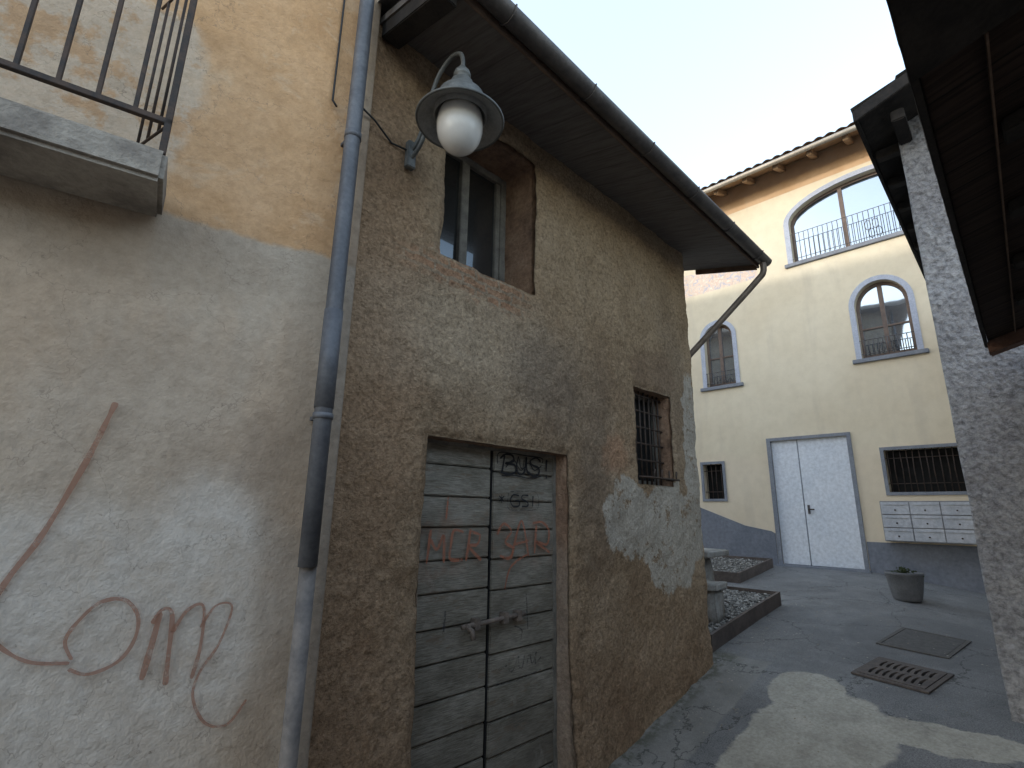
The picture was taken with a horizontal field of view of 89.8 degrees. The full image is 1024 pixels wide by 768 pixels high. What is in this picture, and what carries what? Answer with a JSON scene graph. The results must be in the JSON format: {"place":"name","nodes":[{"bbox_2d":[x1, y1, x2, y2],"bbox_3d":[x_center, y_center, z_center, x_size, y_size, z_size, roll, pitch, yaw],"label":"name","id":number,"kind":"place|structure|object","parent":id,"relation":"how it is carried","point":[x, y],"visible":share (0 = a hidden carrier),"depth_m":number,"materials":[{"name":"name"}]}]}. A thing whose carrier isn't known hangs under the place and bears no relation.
{"place":"outdoors","nodes":[
{"label":"outdoors","id":0,"kind":"place"},
{"bbox_2d":[511,0,904,188],"label":"sky","id":1,"kind":"structure","parent":0,"point":[724,88],"materials":[{"name":"white"}]},
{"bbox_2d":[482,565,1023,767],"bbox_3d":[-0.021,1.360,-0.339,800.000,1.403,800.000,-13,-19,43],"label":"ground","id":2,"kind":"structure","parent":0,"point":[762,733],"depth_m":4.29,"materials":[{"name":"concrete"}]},
{"bbox_2d":[0,0,406,767],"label":"ochre house","id":3,"kind":"structure","parent":2,"relation":"on","point":[180,196],"depth_m":2.20,"materials":[{"name":"paint"}]},
{"bbox_2d":[308,0,771,767],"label":"stone house","id":4,"kind":"structure","parent":2,"relation":"on","point":[516,526],"depth_m":3.64,"materials":[{"name":"paint"}]},
{"bbox_2d":[404,51,503,170],"bbox_3d":[-0.326,-1.660,3.090,0.685,0.751,0.506,-32,-35,65],"label":"street lamp","id":5,"kind":"object","parent":4,"relation":"attached to","point":[459,114],"visible":1,"depth_m":2.90,"materials":[{"name":"grey metal"}]},
{"bbox_2d":[440,151,505,281],"bbox_3d":[-0.407,-1.306,4.131,0.075,1.220,0.970,-13,-19,43],"label":"window","id":6,"kind":"structure","parent":4,"relation":"in","point":[473,229],"depth_m":4.24,"materials":[{"name":"grey glass"}]},
{"bbox_2d":[411,439,557,767],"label":"door","id":7,"kind":"structure","parent":4,"relation":"in","point":[500,637],"depth_m":3.37,"materials":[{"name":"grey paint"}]},
{"bbox_2d":[634,390,679,484],"bbox_3d":[1.360,0.534,5.074,0.304,0.960,0.700,-13,-19,43],"label":"window","id":8,"kind":"structure","parent":4,"relation":"in","point":[647,449],"depth_m":5.20,"materials":[{"name":"grey paint"}]},
{"bbox_2d":[710,555,772,582],"bbox_3d":[3.375,3.467,9.716,2.450,0.407,1.600,-13,-19,43],"label":"planter bed","id":9,"kind":"object","parent":2,"relation":"on","point":[734,569],"visible":0.34,"depth_m":9.05,"materials":[{"name":"grey gravel"}]},
{"bbox_2d":[708,586,781,651],"bbox_3d":[2.146,3.011,6.816,2.000,0.496,2.190,-13,-19,43],"label":"planter bed","id":10,"kind":"object","parent":2,"relation":"on","point":[745,608],"visible":0.18,"depth_m":6.35,"materials":[{"name":"grey gravel"}]},
{"bbox_2d":[704,548,728,580],"bbox_3d":[2.264,2.518,6.586,0.855,0.791,0.689,-13,-19,43],"label":"stone table","id":11,"kind":"object","parent":10,"relation":"on","point":[709,553],"visible":0.21,"depth_m":6.43,"materials":[{"name":"stone"}]},
{"bbox_2d":[706,579,726,624],"bbox_3d":[2.314,2.578,6.081,0.389,0.474,0.345,-13,-19,43],"label":"stone stool","id":12,"kind":"object","parent":10,"relation":"on","point":[715,604],"visible":0.45,"depth_m":5.93,"materials":[{"name":"stone"}]},
{"bbox_2d":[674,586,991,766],"bbox_3d":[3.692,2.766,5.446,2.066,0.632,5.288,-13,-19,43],"label":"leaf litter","id":13,"kind":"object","parent":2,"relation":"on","point":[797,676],"visible":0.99,"depth_m":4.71,"materials":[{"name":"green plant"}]},
{"bbox_2d":[684,122,985,593],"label":"yellow house","id":14,"kind":"structure","parent":2,"relation":"on","point":[823,419],"depth_m":9.83,"materials":[{"name":"beige paint"}]},
{"bbox_2d":[700,461,727,500],"bbox_3d":[4.312,2.067,10.868,0.520,0.820,0.230,-13,-19,43],"label":"window","id":15,"kind":"structure","parent":14,"relation":"in","point":[716,480],"depth_m":10.93,"materials":[{"name":"grey stone"}]},
{"bbox_2d":[700,320,743,391],"bbox_3d":[4.575,-0.639,11.275,0.920,1.565,0.230,-13,-19,43],"label":"window","id":16,"kind":"structure","parent":14,"relation":"in","point":[722,351],"depth_m":11.30,"materials":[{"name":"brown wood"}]},
{"bbox_2d":[766,432,871,572],"bbox_3d":[5.593,2.245,9.455,1.480,2.590,0.300,-13,-19,43],"label":"door","id":17,"kind":"structure","parent":14,"relation":"in","point":[836,539],"depth_m":9.42,"materials":[{"name":"grey metal"}]},
{"bbox_2d":[783,164,903,268],"bbox_3d":[6.786,-3.375,9.755,3.080,1.605,0.230,-13,-19,43],"label":"window","id":18,"kind":"structure","parent":14,"relation":"in","point":[857,213],"depth_m":10.10,"materials":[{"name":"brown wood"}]},
{"bbox_2d":[849,274,928,363],"bbox_3d":[6.702,-1.200,9.263,1.100,1.585,0.230,-13,-19,43],"label":"window","id":19,"kind":"structure","parent":14,"relation":"in","point":[889,328],"depth_m":9.28,"materials":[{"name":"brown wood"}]},
{"bbox_2d":[879,443,967,494],"bbox_3d":[6.832,1.423,8.480,1.140,0.810,0.230,-13,-19,43],"label":"window","id":20,"kind":"structure","parent":14,"relation":"in","point":[938,471],"depth_m":8.53,"materials":[{"name":"black metal"}]},
{"bbox_2d":[879,501,976,544],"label":"mailbox bank","id":21,"kind":"structure","parent":14,"relation":"attached to","point":[945,522],"depth_m":8.03,"materials":[{"name":"metal"}]},
{"bbox_2d":[880,502,909,513],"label":"mailbox door","id":22,"kind":"structure","parent":21,"relation":"in","point":[886,507],"depth_m":8.35,"materials":[{"name":"metal"}]},
{"bbox_2d":[882,515,911,527],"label":"mailbox door","id":23,"kind":"structure","parent":21,"relation":"in","point":[903,521],"depth_m":8.30,"materials":[{"name":"metal"}]},
{"bbox_2d":[884,528,914,540],"bbox_3d":[6.226,2.421,8.261,0.374,0.193,0.031,-13,-19,43],"label":"mailbox door","id":24,"kind":"structure","parent":21,"relation":"in","point":[896,534],"depth_m":8.25,"materials":[{"name":"metal"}]},
{"bbox_2d":[909,502,940,514],"bbox_3d":[6.509,1.960,8.096,0.374,0.193,0.031,-13,-19,43],"label":"mailbox door","id":25,"kind":"structure","parent":21,"relation":"in","point":[919,508],"depth_m":8.09,"materials":[{"name":"metal"}]},
{"bbox_2d":[911,515,943,528],"bbox_3d":[6.506,2.159,8.046,0.374,0.193,0.031,-13,-19,43],"label":"mailbox door","id":26,"kind":"structure","parent":21,"relation":"in","point":[919,521],"depth_m":8.04,"materials":[{"name":"metal"}]},
{"bbox_2d":[914,529,945,542],"bbox_3d":[6.503,2.359,7.996,0.374,0.193,0.031,-13,-19,43],"label":"mailbox door","id":27,"kind":"structure","parent":21,"relation":"in","point":[921,535],"depth_m":7.99,"materials":[{"name":"metal"}]},
{"bbox_2d":[940,502,971,514],"bbox_3d":[6.786,1.898,7.831,0.374,0.193,0.031,-13,-19,43],"label":"mailbox door","id":28,"kind":"structure","parent":21,"relation":"in","point":[948,508],"depth_m":7.84,"materials":[{"name":"metal"}]},
{"bbox_2d":[943,516,973,528],"bbox_3d":[6.783,2.098,7.781,0.374,0.193,0.031,-13,-19,43],"label":"mailbox door","id":29,"kind":"structure","parent":21,"relation":"in","point":[950,522],"depth_m":7.79,"materials":[{"name":"metal"}]},
{"bbox_2d":[945,530,975,543],"bbox_3d":[6.780,2.298,7.731,0.374,0.193,0.031,-13,-19,43],"label":"mailbox door","id":30,"kind":"structure","parent":21,"relation":"in","point":[953,536],"depth_m":7.74,"materials":[{"name":"metal"}]},
{"bbox_2d":[851,657,954,693],"bbox_3d":[3.455,2.568,4.552,0.580,0.082,0.580,10,-17,-32],"label":"drain grate","id":31,"kind":"object","parent":2,"relation":"on","point":[902,674],"visible":1,"depth_m":4.51,"materials":[{"name":"metal"}]},
{"bbox_2d":[884,566,924,601],"bbox_3d":[5.438,2.747,7.087,0.462,0.453,0.450,-13,-19,43],"label":"flower pot","id":32,"kind":"object","parent":2,"relation":"on","point":[904,584],"visible":0.99,"depth_m":6.95,"materials":[{"name":"grey concrete"}]},
{"bbox_2d":[876,627,971,658],"bbox_3d":[4.298,2.690,5.360,0.840,0.088,0.600,11,-17,-36],"label":"manhole cover","id":33,"kind":"object","parent":2,"relation":"on","point":[929,643],"visible":1,"depth_m":5.33,"materials":[{"name":"metal"}]},
{"bbox_2d":[850,69,1023,722],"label":"grey house","id":34,"kind":"structure","parent":2,"relation":"on","point":[985,390],"depth_m":4.16,"materials":[{"name":"stone"}]},
{"bbox_2d":[886,0,1023,355],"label":"roof","id":35,"kind":"structure","parent":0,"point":[963,60],"depth_m":1.67,"materials":[{"name":"brown wood"}]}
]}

